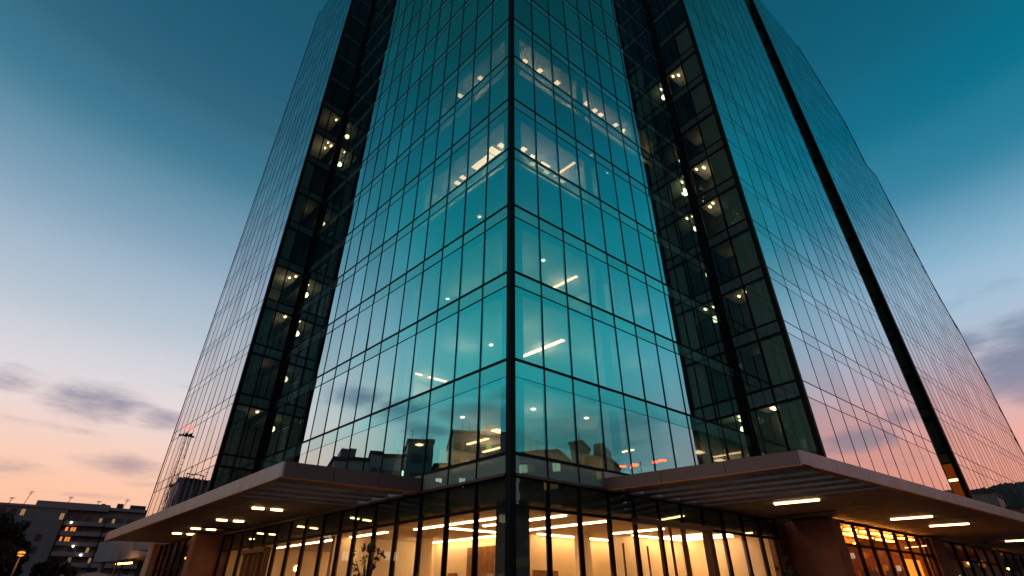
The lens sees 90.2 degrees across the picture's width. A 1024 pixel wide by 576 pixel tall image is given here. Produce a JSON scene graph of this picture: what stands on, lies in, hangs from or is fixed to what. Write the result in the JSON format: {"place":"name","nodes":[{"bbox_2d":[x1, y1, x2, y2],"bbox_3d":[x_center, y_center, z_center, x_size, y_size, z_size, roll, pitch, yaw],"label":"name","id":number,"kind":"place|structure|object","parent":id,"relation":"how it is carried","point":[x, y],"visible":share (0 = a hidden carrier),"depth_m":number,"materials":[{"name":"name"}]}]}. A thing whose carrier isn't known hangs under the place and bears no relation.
{"place":"outdoors","nodes":[
{"label":"outdoors","id":0,"kind":"place"},
{"bbox_2d":[0,0,1023,509],"label":"sky","id":1,"kind":"structure","parent":0,"point":[137,137],"materials":[{"name":"blue"}]},
{"bbox_2d":[104,0,1023,575],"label":"glass tower","id":2,"kind":"structure","parent":0,"point":[578,288],"depth_m":33.37,"materials":[{"name":"glass"}]},
{"bbox_2d":[238,547,271,575],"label":"side door","id":3,"kind":"structure","parent":2,"relation":"in","point":[255,560],"depth_m":30.24,"materials":[{"name":"brown wood"}]},
{"bbox_2d":[622,543,651,575],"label":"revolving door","id":4,"kind":"structure","parent":2,"relation":"in","point":[623,548],"depth_m":24.14,"materials":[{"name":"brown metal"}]},
{"bbox_3d":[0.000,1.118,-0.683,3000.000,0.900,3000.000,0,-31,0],"label":"ground","id":5,"kind":"structure","parent":0,"visible":0},
{"bbox_2d":[0,510,32,575],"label":"street tree","id":6,"kind":"object","parent":5,"relation":"on","point":[12,540],"visible":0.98,"depth_m":44.90,"materials":[{"name":"green plant"}]},
{"bbox_2d":[10,549,26,575],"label":"street lamp","id":7,"kind":"object","parent":5,"relation":"on","point":[22,552],"visible":1,"depth_m":35.37,"materials":[{"name":"metal"}]},
{"bbox_2d":[29,556,77,575],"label":"street tree","id":8,"kind":"object","parent":5,"relation":"on","point":[49,568],"visible":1,"depth_m":47.86,"materials":[{"name":"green plant"}]},
{"bbox_2d":[0,491,146,575],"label":"apartment block","id":9,"kind":"structure","parent":5,"relation":"on","point":[74,534],"depth_m":178.56,"materials":[{"name":"concrete"}]},
{"bbox_2d":[10,508,16,514],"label":"window","id":10,"kind":"structure","parent":9,"relation":"in","point":[13,510],"depth_m":172.98,"materials":[{"name":"glass"}]},
{"bbox_2d":[19,509,25,515],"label":"window","id":11,"kind":"structure","parent":9,"relation":"in","point":[22,512],"depth_m":174.01,"materials":[{"name":"glass"}]},
{"bbox_2d":[29,546,36,552],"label":"window","id":12,"kind":"structure","parent":9,"relation":"in","point":[33,550],"depth_m":171.53,"materials":[{"name":"glass"}]},
{"bbox_2d":[34,534,42,540],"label":"window","id":13,"kind":"structure","parent":9,"relation":"in","point":[38,537],"depth_m":173.42,"materials":[{"name":"glass"}]},
{"bbox_2d":[58,513,64,519],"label":"window","id":14,"kind":"structure","parent":9,"relation":"in","point":[61,517],"depth_m":178.75,"materials":[{"name":"glass"}]},
{"bbox_2d":[67,546,74,551],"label":"window","id":15,"kind":"structure","parent":9,"relation":"in","point":[71,549],"depth_m":178.27,"materials":[{"name":"glass"}]},
{"bbox_2d":[72,536,78,541],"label":"window","id":16,"kind":"structure","parent":9,"relation":"in","point":[75,538],"depth_m":179.93,"materials":[{"name":"glass"}]},
{"bbox_2d":[73,516,81,520],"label":"window","id":17,"kind":"structure","parent":9,"relation":"in","point":[77,518],"depth_m":182.54,"materials":[{"name":"glass"}]},
{"bbox_2d":[74,557,81,562],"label":"window","id":18,"kind":"structure","parent":9,"relation":"in","point":[77,560],"depth_m":177.97,"materials":[{"name":"glass"}]},
{"bbox_2d":[84,517,92,521],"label":"window","id":19,"kind":"structure","parent":9,"relation":"in","point":[87,519],"depth_m":183.93,"materials":[{"name":"glass"}]},
{"bbox_2d":[103,518,111,522],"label":"window","id":20,"kind":"structure","parent":9,"relation":"in","point":[107,520],"depth_m":186.60,"materials":[{"name":"glass"}]},
{"bbox_2d":[115,519,123,523],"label":"window","id":21,"kind":"structure","parent":9,"relation":"in","point":[119,521],"depth_m":188.25,"materials":[{"name":"glass"}]},
{"bbox_2d":[81,573,108,575],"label":"parked van","id":22,"kind":"object","parent":5,"relation":"on","point":[94,574],"visible":1,"depth_m":33.78,"materials":[{"name":"paint"}]},
{"bbox_2d":[111,541,124,575],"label":"street lamp","id":23,"kind":"object","parent":5,"relation":"on","point":[113,572],"visible":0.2,"depth_m":45.93,"materials":[{"name":"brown metal"}]},
{"bbox_2d":[93,541,187,575],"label":"pavilion","id":24,"kind":"structure","parent":5,"relation":"on","point":[133,553],"depth_m":55.26,"materials":[{"name":"metal"}]},
{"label":"pavement","id":25,"kind":"structure","parent":0,"visible":0},
{"bbox_2d":[351,539,385,575],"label":"young tree","id":26,"kind":"object","parent":25,"relation":"on","point":[376,558],"visible":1,"depth_m":12.41,"materials":[{"name":"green plant"}]},
{"bbox_2d":[775,554,800,575],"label":"young tree","id":27,"kind":"object","parent":25,"relation":"on","point":[790,571],"visible":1,"depth_m":20.80,"materials":[{"name":"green plant"}]}
]}

